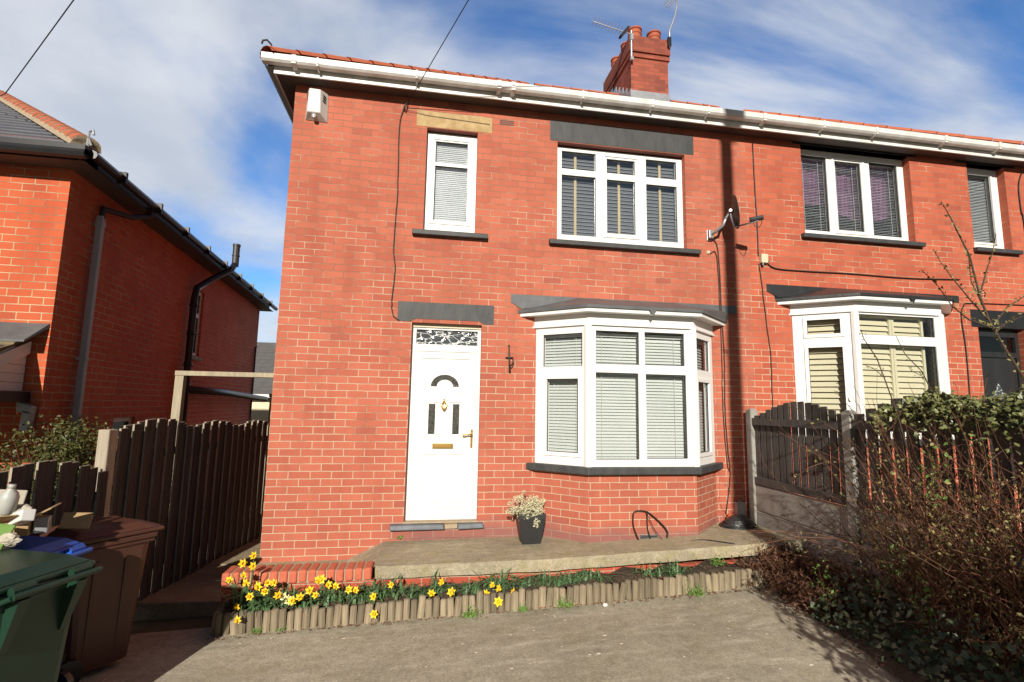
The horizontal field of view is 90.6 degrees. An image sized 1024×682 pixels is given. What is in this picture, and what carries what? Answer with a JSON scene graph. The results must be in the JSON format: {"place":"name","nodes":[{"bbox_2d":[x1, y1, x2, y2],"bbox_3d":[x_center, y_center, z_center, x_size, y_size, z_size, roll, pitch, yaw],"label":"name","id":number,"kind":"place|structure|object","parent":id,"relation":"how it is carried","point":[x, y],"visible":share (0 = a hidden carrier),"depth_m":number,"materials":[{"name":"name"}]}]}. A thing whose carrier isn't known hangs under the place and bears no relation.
{"place":"outdoors","nodes":[
{"label":"outdoors","id":0,"kind":"place"},
{"bbox_2d":[0,414,117,527],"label":"shrub","id":1,"kind":"object","parent":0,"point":[67,450],"visible":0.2,"depth_m":4.81,"materials":[{"name":"green plant"}]},
{"bbox_2d":[133,490,260,620],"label":"path","id":2,"kind":"structure","parent":0,"point":[184,597],"depth_m":5.03,"materials":[{"name":"concrete"}]},
{"bbox_2d":[166,371,273,537],"bbox_3d":[-3.825,1.663,6.942,1.670,2.465,0.110,2,-7,-9],"label":"timber frame","id":3,"kind":"object","parent":2,"relation":"on","point":[178,396],"visible":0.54,"depth_m":6.93,"materials":[{"name":"wood"}]},
{"bbox_2d":[268,394,271,423],"bbox_3d":[-4.354,2.234,10.568,1.480,2.230,0.100,2,-7,-9],"label":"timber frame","id":4,"kind":"object","parent":2,"relation":"on","point":[270,402],"visible":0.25,"depth_m":10.51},
{"bbox_2d":[79,585,902,681],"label":"driveway","id":5,"kind":"structure","parent":0,"point":[746,635],"depth_m":3.92,"materials":[{"name":"concrete"}]},
{"bbox_2d":[3,536,92,681],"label":"wheelie bin","id":6,"kind":"object","parent":5,"relation":"on","point":[63,545],"visible":0.2,"depth_m":3.35,"materials":[{"name":"blue plastic"}]},
{"bbox_2d":[0,503,60,535],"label":"cardboard box","id":7,"kind":"object","parent":6,"relation":"on","point":[24,530],"visible":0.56,"depth_m":3.17,"materials":[{"name":"cardboard"}]},
{"bbox_2d":[0,484,19,514],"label":"plastic bottle","id":8,"kind":"object","parent":7,"relation":"on","point":[9,498],"visible":0.94,"depth_m":3.19,"materials":[{"name":"plastic"}]},
{"bbox_2d":[0,489,27,503],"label":"cardboard sheet","id":9,"kind":"object","parent":7,"relation":"on","point":[23,493],"visible":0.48,"depth_m":3.37,"materials":[{"name":"paper"}]},
{"bbox_2d":[8,509,35,524],"bbox_3d":[-3.053,1.100,3.155,0.170,0.070,0.070,-22,-27,23],"label":"carton","id":10,"kind":"object","parent":7,"relation":"on","point":[25,516],"visible":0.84,"depth_m":3.12,"materials":[{"name":"white plastic"}]},
{"bbox_2d":[13,503,33,512],"bbox_3d":[-3.180,1.109,3.275,0.146,0.115,0.132,-4,-9,33],"label":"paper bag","id":11,"kind":"object","parent":7,"relation":"in","point":[23,506],"visible":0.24,"depth_m":3.26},
{"bbox_2d":[32,515,51,533],"bbox_3d":[-3.041,1.187,3.277,0.075,0.100,0.075,5,-8,-29],"label":"food tin","id":12,"kind":"object","parent":7,"relation":"in","point":[41,524],"visible":0.93,"depth_m":3.25,"materials":[{"name":"metal"}]},
{"bbox_2d":[0,549,102,681],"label":"wheelie bin","id":13,"kind":"object","parent":5,"relation":"on","point":[40,593],"visible":1,"depth_m":2.73,"materials":[{"name":"green plastic"}]},
{"bbox_2d":[0,523,15,550],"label":"carton","id":14,"kind":"object","parent":13,"relation":"on","point":[6,528],"visible":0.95,"depth_m":3.04,"materials":[{"name":"cardboard"}]},
{"bbox_2d":[1,545,15,550],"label":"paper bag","id":15,"kind":"object","parent":13,"relation":"on","point":[4,547],"visible":0.09,"depth_m":3.06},
{"bbox_2d":[0,532,22,546],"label":"paper bag","id":16,"kind":"object","parent":13,"relation":"on","point":[10,539],"visible":0.98,"depth_m":3.00,"materials":[{"name":"paper"}]},
{"bbox_2d":[32,515,164,681],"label":"wheelie bin","id":17,"kind":"object","parent":5,"relation":"on","point":[100,625],"visible":0.54,"depth_m":3.74,"materials":[{"name":"brown plastic"}]},
{"bbox_2d":[58,512,93,528],"bbox_3d":[-3.111,1.282,3.617,0.170,0.120,0.013,13,-51,-32],"label":"cardboard sheet","id":18,"kind":"object","parent":17,"relation":"on","point":[71,520],"visible":1,"depth_m":3.61,"materials":[{"name":"cardboard"}]},
{"bbox_2d":[250,627,262,632],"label":"weed","id":19,"kind":"object","parent":5,"relation":"on","point":[258,631],"visible":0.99,"depth_m":4.31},
{"bbox_2d":[457,606,481,619],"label":"weed","id":20,"kind":"object","parent":5,"relation":"on","point":[469,615],"visible":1,"depth_m":4.52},
{"bbox_2d":[512,601,530,612],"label":"weed","id":21,"kind":"object","parent":5,"relation":"on","point":[522,608],"visible":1,"depth_m":4.64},
{"bbox_2d":[206,563,898,676],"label":"leaf litter","id":22,"kind":"object","parent":5,"relation":"on","point":[806,613],"visible":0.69,"depth_m":4.52,"materials":[{"name":"plant"}]},
{"bbox_2d":[556,595,576,609],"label":"weed","id":23,"kind":"object","parent":5,"relation":"on","point":[563,604],"visible":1,"depth_m":4.70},
{"bbox_2d":[683,579,714,597],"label":"weed","id":24,"kind":"object","parent":5,"relation":"on","point":[697,594],"visible":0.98,"depth_m":4.92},
{"bbox_2d":[131,452,870,633],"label":"ground","id":25,"kind":"structure","parent":0,"point":[159,625],"depth_m":4.66,"materials":[{"name":"concrete"}]},
{"bbox_2d":[0,460,108,535],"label":"picket fence","id":26,"kind":"object","parent":25,"relation":"on","point":[84,498],"visible":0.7,"depth_m":3.95,"materials":[{"name":"wood"}]},
{"bbox_2d":[0,90,277,522],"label":"brick house","id":27,"kind":"structure","parent":25,"relation":"on","point":[123,298],"depth_m":6.23,"materials":[{"name":"paint"}]},
{"bbox_2d":[113,417,131,427],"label":"window","id":28,"kind":"structure","parent":27,"relation":"in","point":[127,420],"depth_m":7.07,"materials":[{"name":"white plastic"}]},
{"bbox_2d":[192,292,201,360],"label":"window","id":29,"kind":"structure","parent":27,"relation":"in","point":[194,357],"depth_m":9.57,"materials":[{"name":"plastic"}]},
{"bbox_2d":[92,418,269,600],"bbox_3d":[-3.595,1.995,6.825,0.137,1.984,5.080,1,-7,0],"label":"picket fence","id":30,"kind":"object","parent":25,"relation":"on","point":[230,509],"visible":0.51,"depth_m":5.47,"materials":[{"name":"wood"}]},
{"bbox_2d":[251,342,275,442],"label":"rendered house","id":31,"kind":"structure","parent":25,"relation":"on","point":[265,358],"depth_m":22.56,"materials":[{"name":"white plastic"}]},
{"bbox_2d":[210,567,770,636],"bbox_3d":[0.105,2.449,4.755,5.500,0.449,0.491,2,-7,-5],"label":"log edging","id":32,"kind":"object","parent":25,"relation":"on","point":[272,620],"visible":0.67,"depth_m":4.60,"materials":[{"name":"wood"}]},
{"bbox_2d":[221,556,780,614],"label":"garden wall","id":33,"kind":"structure","parent":25,"relation":"on","point":[351,574],"depth_m":4.79,"materials":[{"name":"brick"}]},
{"bbox_2d":[259,25,757,561],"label":"brick house","id":34,"kind":"structure","parent":25,"relation":"on","point":[555,239],"depth_m":6.19,"materials":[{"name":"paint"}]},
{"bbox_2d":[305,88,328,122],"bbox_3d":[-2.381,-2.877,6.167,0.260,0.382,0.115,2,-7,-9],"label":"alarm box","id":35,"kind":"object","parent":34,"relation":"attached to","point":[317,106],"visible":1,"depth_m":6.13,"materials":[{"name":"white plastic"}]},
{"bbox_2d":[391,102,405,319],"bbox_3d":[-1.384,-1.635,6.228,0.112,2.796,0.013,2,-7,-9],"label":"cable","id":36,"kind":"object","parent":34,"relation":"attached to","point":[395,213],"visible":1,"depth_m":6.21,"materials":[{"name":"rubber"}]},
{"bbox_2d":[408,351,476,516],"bbox_3d":[-0.823,1.099,6.085,0.749,1.945,0.119,2,-7,-9],"label":"door","id":37,"kind":"structure","parent":34,"relation":"in","point":[443,417],"depth_m":6.09,"materials":[{"name":"white plastic"}]},
{"bbox_2d":[404,101,489,124],"bbox_3d":[-0.822,-2.922,6.465,1.093,0.186,0.069,2,-7,-9],"label":"cable","id":38,"kind":"object","parent":34,"relation":"attached to","point":[436,116],"visible":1,"depth_m":6.45,"materials":[{"name":"black metal"}]},
{"bbox_2d":[412,132,487,239],"bbox_3d":[-0.767,-1.978,6.441,0.930,1.405,0.240,2,-7,-9],"label":"window","id":39,"kind":"structure","parent":34,"relation":"in","point":[434,225],"depth_m":6.51,"materials":[{"name":"white plastic"}]},
{"bbox_2d":[505,345,513,372],"bbox_3d":[-0.028,0.213,6.202,0.095,0.346,0.092,2,-7,-9],"label":"plant hook","id":40,"kind":"object","parent":34,"relation":"attached to","point":[509,357],"visible":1,"depth_m":6.22,"materials":[{"name":"black metal"}]},
{"bbox_2d":[535,325,583,465],"bbox_3d":[0.625,0.647,6.125,0.695,1.663,0.164,-3,-8,31],"label":"bay window","id":41,"kind":"structure","parent":34,"relation":"in","point":[559,404],"depth_m":6.16,"materials":[{"name":"white plastic"}]},
{"bbox_2d":[591,17,633,60],"bbox_3d":[2.066,-6.188,10.393,0.879,0.812,0.129,2,-7,-9],"label":"tv aerial","id":42,"kind":"object","parent":34,"relation":"attached to","point":[631,37],"visible":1,"depth_m":10.42,"materials":[{"name":"metal"}]},
{"bbox_2d":[549,147,700,254],"bbox_3d":[1.500,-1.883,6.838,2.085,1.395,0.280,2,-7,-9],"label":"window","id":43,"kind":"structure","parent":34,"relation":"in","point":[636,240],"depth_m":6.89,"materials":[{"name":"white plastic"}]},
{"bbox_2d":[592,325,692,466],"bbox_3d":[1.532,0.655,6.073,1.330,1.663,0.150,2,-7,-9],"label":"bay window","id":44,"kind":"structure","parent":34,"relation":"in","point":[643,424],"depth_m":6.09,"materials":[{"name":"white plastic"}]},
{"bbox_2d":[663,0,677,47],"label":"tv aerial","id":45,"kind":"object","parent":34,"relation":"attached to","point":[669,44],"visible":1,"depth_m":10.66,"materials":[{"name":"metal"}]},
{"bbox_2d":[696,331,714,465],"bbox_3d":[2.366,0.713,6.414,0.164,1.661,0.688,-5,-9,39],"label":"bay window","id":46,"kind":"structure","parent":34,"relation":"in","point":[706,377],"depth_m":6.53,"materials":[{"name":"white plastic"}]},
{"bbox_2d":[710,251,729,471],"bbox_3d":[2.753,0.235,6.703,0.187,2.939,0.012,2,-7,-9],"label":"cable","id":47,"kind":"object","parent":34,"relation":"attached to","point":[722,364],"visible":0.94,"depth_m":6.68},
{"bbox_2d":[712,239,730,513],"bbox_3d":[2.766,0.408,6.684,0.165,3.622,0.014,2,-7,-9],"label":"cable","id":48,"kind":"object","parent":34,"relation":"attached to","point":[724,383],"visible":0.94,"depth_m":6.66,"materials":[{"name":"rubber"}]},
{"bbox_2d":[706,195,763,240],"bbox_3d":[2.925,-1.654,6.694,0.316,0.533,0.699,6,-9,-34],"label":"satellite dish","id":49,"kind":"object","parent":34,"relation":"attached to","point":[735,216],"visible":1,"depth_m":6.62,"materials":[{"name":"metal"}]},
{"bbox_2d":[734,500,745,514],"bbox_3d":[2.913,2.130,6.471,0.125,0.180,0.075,2,-7,-9],"label":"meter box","id":50,"kind":"object","parent":34,"relation":"attached to","point":[739,506],"visible":0.88,"depth_m":6.44,"materials":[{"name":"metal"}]},
{"bbox_2d":[670,100,1023,531],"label":"brick house","id":51,"kind":"structure","parent":25,"relation":"on","point":[834,195],"depth_m":7.33,"materials":[{"name":"paint"}]},
{"bbox_2d":[752,142,758,255],"bbox_3d":[3.412,-2.002,7.094,0.029,1.667,0.014,2,-7,-9],"label":"cable","id":52,"kind":"object","parent":51,"relation":"attached to","point":[755,199],"visible":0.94,"depth_m":7.09,"materials":[{"name":"rubber"}]},
{"bbox_2d":[759,254,769,265],"bbox_3d":[3.488,-1.117,6.983,0.130,0.160,0.055,2,-7,-9],"label":"junction box","id":53,"kind":"object","parent":51,"relation":"attached to","point":[763,258],"visible":1,"depth_m":6.96,"materials":[{"name":"beige plastic"}]},
{"bbox_2d":[759,264,772,406],"bbox_3d":[3.436,0.357,6.805,0.128,2.869,0.012,2,-7,-9],"label":"cable","id":54,"kind":"object","parent":51,"relation":"attached to","point":[768,336],"visible":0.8,"depth_m":6.86,"materials":[{"name":"rubber"}]},
{"bbox_2d":[792,312,856,436],"bbox_3d":[4.189,0.486,6.752,0.718,1.734,0.154,-3,-8,29],"label":"bay window","id":55,"kind":"structure","parent":51,"relation":"in","point":[830,342],"depth_m":6.79,"materials":[{"name":"white plastic"}]},
{"bbox_2d":[800,149,925,247],"bbox_3d":[5.060,-2.097,7.545,2.000,1.410,0.420,2,-7,-9],"label":"window","id":56,"kind":"structure","parent":51,"relation":"in","point":[855,187],"depth_m":7.63,"materials":[{"name":"white plastic"}]},
{"bbox_2d":[767,263,959,279],"bbox_3d":[5.070,-1.003,7.253,3.195,0.149,0.018,2,-7,-9],"label":"cable","id":57,"kind":"object","parent":51,"relation":"attached to","point":[858,274],"visible":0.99,"depth_m":7.21,"materials":[{"name":"rubber"}]},
{"bbox_2d":[859,312,943,438],"bbox_3d":[5.111,0.496,6.700,1.320,1.734,0.140,2,-7,-9],"label":"bay window","id":58,"kind":"structure","parent":51,"relation":"in","point":[881,341],"depth_m":6.76,"materials":[{"name":"white plastic"}]},
{"bbox_2d":[927,318,935,392],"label":"bay window","id":59,"kind":"structure","parent":51,"relation":"in","point":[928,320],"depth_m":7.11,"materials":[{"name":"white plastic"}]},
{"bbox_2d":[961,303,1023,398],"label":"cable","id":60,"kind":"object","parent":51,"relation":"attached to","point":[965,340],"visible":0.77,"depth_m":7.39,"materials":[{"name":"rubber"}]},
{"bbox_2d":[967,168,1023,254],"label":"window","id":61,"kind":"structure","parent":51,"relation":"in","point":[990,178],"depth_m":7.96,"materials":[{"name":"white plastic"}]},
{"bbox_2d":[981,357,1018,480],"bbox_3d":[7.258,1.149,7.518,0.710,1.810,0.038,2,-7,-9],"label":"door","id":62,"kind":"structure","parent":51,"relation":"in","point":[1003,378],"depth_m":7.58,"materials":[{"name":"black glass"}]},
{"bbox_2d":[1018,172,1023,223],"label":"cable","id":63,"kind":"object","parent":51,"relation":"attached to","point":[1019,197],"visible":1,"depth_m":7.89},
{"bbox_2d":[746,394,1023,629],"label":"picket fence","id":64,"kind":"object","parent":25,"relation":"on","point":[773,509],"visible":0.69,"depth_m":5.17,"materials":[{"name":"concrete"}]},
{"bbox_2d":[856,384,1023,600],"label":"ivy","id":65,"kind":"object","parent":64,"relation":"on","point":[1011,403],"visible":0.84,"depth_m":3.89,"materials":[{"name":"green plant"}]},
{"bbox_3d":[2.586,-3.568,-1.220,0.303,10.800,0.260,2,-7,-9],"label":"utility pole","id":66,"kind":"object","parent":25,"relation":"on","visible":0},
{"bbox_2d":[0,0,73,95],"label":"overhead wire","id":67,"kind":"object","parent":66,"relation":"attached to","point":[38,47],"visible":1,"depth_m":5.69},
{"bbox_2d":[407,0,468,103],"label":"overhead wire","id":68,"kind":"object","parent":66,"relation":"attached to","point":[438,50],"visible":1,"depth_m":5.83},
{"bbox_2d":[222,557,782,613],"bbox_3d":[0.213,2.382,4.968,5.600,0.268,0.330,2,-7,-9],"label":"flower bed","id":69,"kind":"object","parent":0,"point":[708,565],"visible":0.33,"depth_m":5.04,"materials":[{"name":"soil"}]},
{"bbox_2d":[201,551,305,623],"bbox_3d":[-2.305,2.162,4.559,0.869,0.574,0.605,6,-9,-36],"label":"daffodil","id":70,"kind":"object","parent":69,"relation":"on","point":[246,599],"visible":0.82,"depth_m":4.46,"materials":[{"name":"yellow plant"}]},
{"bbox_2d":[237,579,287,616],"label":"daffodil","id":71,"kind":"object","parent":69,"relation":"on","point":[257,586],"visible":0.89,"depth_m":4.46,"materials":[{"name":"yellow plant"}]},
{"bbox_2d":[251,581,320,608],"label":"daffodil","id":72,"kind":"object","parent":69,"relation":"on","point":[289,599],"visible":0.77,"depth_m":4.47,"materials":[{"name":"green plant"}]},
{"bbox_2d":[269,584,335,612],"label":"daffodil","id":73,"kind":"object","parent":69,"relation":"on","point":[300,598],"visible":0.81,"depth_m":4.51,"materials":[{"name":"yellow plant"}]},
{"bbox_2d":[305,575,361,607],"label":"daffodil","id":74,"kind":"object","parent":69,"relation":"on","point":[320,579],"visible":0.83,"depth_m":4.56,"materials":[{"name":"yellow plant"}]},
{"bbox_2d":[314,579,391,606],"bbox_3d":[-1.492,2.285,4.628,0.653,0.228,0.539,8,-10,-44],"label":"daffodil","id":75,"kind":"object","parent":69,"relation":"on","point":[354,597],"visible":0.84,"depth_m":4.60,"materials":[{"name":"green plant"}]},
{"bbox_2d":[342,577,400,618],"bbox_3d":[-1.306,2.330,4.637,0.520,0.313,0.518,-5,-10,41],"label":"daffodil","id":76,"kind":"object","parent":69,"relation":"on","point":[373,595],"visible":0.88,"depth_m":4.62,"materials":[{"name":"green plant"}]},
{"bbox_2d":[363,572,426,600],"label":"daffodil","id":77,"kind":"object","parent":69,"relation":"on","point":[392,587],"visible":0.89,"depth_m":4.69,"materials":[{"name":"green plant"}]},
{"bbox_2d":[395,581,433,599],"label":"leafy tuft","id":78,"kind":"object","parent":69,"relation":"on","point":[419,593],"visible":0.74,"depth_m":4.73,"materials":[{"name":"green plant"}]},
{"bbox_2d":[409,570,477,597],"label":"daffodil","id":79,"kind":"object","parent":69,"relation":"on","point":[442,586],"visible":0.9,"depth_m":4.72,"materials":[{"name":"green plant"}]},
{"bbox_2d":[447,578,501,593],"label":"leafy tuft","id":80,"kind":"object","parent":69,"relation":"on","point":[474,590],"visible":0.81,"depth_m":4.81,"materials":[{"name":"green plant"}]},
{"bbox_2d":[461,568,529,606],"bbox_3d":[-0.174,2.330,4.833,0.735,0.289,0.498,7,-9,-39],"label":"daffodil","id":81,"kind":"object","parent":69,"relation":"on","point":[497,583],"visible":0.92,"depth_m":4.82,"materials":[{"name":"green plant"}]},
{"bbox_2d":[502,573,558,588],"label":"leafy tuft","id":82,"kind":"object","parent":69,"relation":"on","point":[523,582],"visible":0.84,"depth_m":4.92,"materials":[{"name":"green plant"}]},
{"bbox_2d":[520,569,583,586],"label":"leafy tuft","id":83,"kind":"object","parent":69,"relation":"on","point":[548,583],"visible":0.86,"depth_m":4.93,"materials":[{"name":"green plant"}]},
{"bbox_2d":[546,569,589,584],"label":"leafy tuft","id":84,"kind":"object","parent":69,"relation":"on","point":[563,580],"visible":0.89,"depth_m":4.99,"materials":[{"name":"green plant"}]},
{"bbox_2d":[566,565,625,583],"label":"leafy tuft","id":85,"kind":"object","parent":69,"relation":"on","point":[600,577],"visible":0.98,"depth_m":5.04,"materials":[{"name":"green plant"}]},
{"bbox_2d":[626,560,675,577],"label":"leafy tuft","id":86,"kind":"object","parent":69,"relation":"on","point":[649,570],"visible":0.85,"depth_m":5.12,"materials":[{"name":"green plant"}]},
{"bbox_2d":[655,560,696,576],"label":"leafy tuft","id":87,"kind":"object","parent":69,"relation":"on","point":[674,569],"visible":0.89,"depth_m":5.17,"materials":[{"name":"green plant"}]},
{"bbox_2d":[708,554,727,565],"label":"weed","id":88,"kind":"object","parent":69,"relation":"on","point":[716,561],"visible":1,"depth_m":5.31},
{"bbox_2d":[0,0,1023,342],"label":"sky","id":89,"kind":"structure","parent":0,"point":[179,97],"materials":[{"name":"blue"}]},
{"bbox_2d":[257,523,803,579],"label":"patio","id":90,"kind":"structure","parent":0,"point":[427,558],"depth_m":5.36,"materials":[{"name":"concrete"}]},
{"bbox_2d":[515,509,545,544],"bbox_3d":[0.204,2.124,5.786,0.325,0.333,0.310,2,-7,-9],"label":"planter","id":91,"kind":"object","parent":90,"relation":"on","point":[528,533],"visible":0.78,"depth_m":5.66,"materials":[{"name":"plastic"}]},
{"bbox_2d":[505,491,545,528],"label":"heather","id":92,"kind":"object","parent":91,"relation":"in","point":[529,504],"visible":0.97,"depth_m":5.73,"materials":[{"name":"beige plant"}]},
{"bbox_2d":[646,513,650,538],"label":"loose cable","id":93,"kind":"object","parent":90,"relation":"on","point":[647,525],"visible":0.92,"depth_m":5.80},
{"bbox_2d":[632,510,734,543],"bbox_3d":[1.912,2.116,5.708,1.082,0.364,0.164,-1,-7,14],"label":"loose cable","id":94,"kind":"object","parent":90,"relation":"on","point":[665,527],"visible":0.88,"depth_m":5.77,"materials":[{"name":"rubber"}]},
{"bbox_2d":[719,514,758,529],"bbox_3d":[2.812,2.228,6.275,0.489,0.168,0.367,2,-7,-9],"label":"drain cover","id":95,"kind":"object","parent":90,"relation":"on","point":[738,522],"visible":0.98,"depth_m":6.17,"materials":[{"name":"black fabric"}]},
{"bbox_2d":[777,561,1023,681],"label":"soil bank","id":96,"kind":"structure","parent":0,"point":[905,674],"depth_m":3.65,"materials":[{"name":"soil"}]},
{"bbox_2d":[728,535,905,617],"bbox_3d":[2.877,2.223,4.870,1.208,0.580,1.749,2,-7,-9],"label":"dead fern","id":97,"kind":"object","parent":96,"relation":"on","point":[786,573],"visible":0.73,"depth_m":4.77,"materials":[{"name":"brown plant"}]},
{"bbox_2d":[810,558,834,617],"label":"sprig","id":98,"kind":"object","parent":96,"relation":"on","point":[829,576],"visible":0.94,"depth_m":4.29,"materials":[{"name":"plant"}]},
{"bbox_2d":[722,365,1023,663],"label":"bramble bush","id":99,"kind":"object","parent":96,"relation":"on","point":[943,551],"visible":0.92,"depth_m":3.64,"materials":[{"name":"brown plant"}]},
{"bbox_2d":[918,441,948,518],"bbox_3d":[3.218,1.057,3.846,0.193,0.588,0.229,-6,-10,42],"label":"sprig","id":100,"kind":"object","parent":99,"relation":"attached to","point":[936,447],"visible":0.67,"depth_m":3.85,"materials":[{"name":"plant"}]},
{"bbox_2d":[794,514,955,604],"bbox_3d":[3.113,1.808,4.363,0.766,0.810,1.683,4,-8,-23],"label":"bramble bush","id":101,"kind":"object","parent":96,"relation":"on","point":[867,567],"visible":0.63,"depth_m":4.44,"materials":[{"name":"brown plant"}]},
{"bbox_2d":[861,330,928,615],"bbox_3d":[3.023,1.020,4.004,0.433,2.233,0.061,2,-7,-8],"label":"sapling","id":102,"kind":"object","parent":96,"relation":"on","point":[902,433],"visible":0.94,"depth_m":4.06,"materials":[{"name":"brown plant"}]},
{"bbox_2d":[808,561,1023,681],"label":"ivy","id":103,"kind":"object","parent":96,"relation":"on","point":[938,665],"visible":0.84,"depth_m":3.51,"materials":[{"name":"green plant"}]},
{"bbox_2d":[863,542,919,599],"bbox_3d":[2.976,1.813,3.948,0.294,0.507,0.293,2,-7,-9],"label":"sprig","id":104,"kind":"object","parent":103,"relation":"on","point":[898,572],"visible":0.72,"depth_m":3.95,"materials":[{"name":"plant"}]},
{"bbox_2d":[808,451,1023,625],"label":"bramble bush","id":105,"kind":"object","parent":96,"relation":"on","point":[874,529],"visible":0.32,"depth_m":4.15,"materials":[{"name":"brown plant"}]},
{"bbox_2d":[896,336,945,463],"bbox_3d":[3.333,1.053,4.062,0.400,2.193,0.051,2,-7,-9],"label":"sapling","id":106,"kind":"object","parent":96,"relation":"on","point":[922,378],"visible":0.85,"depth_m":4.16,"materials":[{"name":"brown plant"}]},
{"bbox_2d":[910,573,940,641],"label":"sprig","id":107,"kind":"object","parent":96,"relation":"on","point":[926,596],"visible":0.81,"depth_m":3.58,"materials":[{"name":"plant"}]},
{"bbox_2d":[842,540,1023,681],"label":"bramble bush","id":108,"kind":"object","parent":96,"relation":"on","point":[1001,637],"visible":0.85,"depth_m":3.32,"materials":[{"name":"brown plant"}]},
{"bbox_2d":[918,201,1023,383],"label":"sapling","id":109,"kind":"object","parent":96,"relation":"on","point":[978,291],"visible":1,"depth_m":3.49,"materials":[{"name":"brown plant"}]}
]}

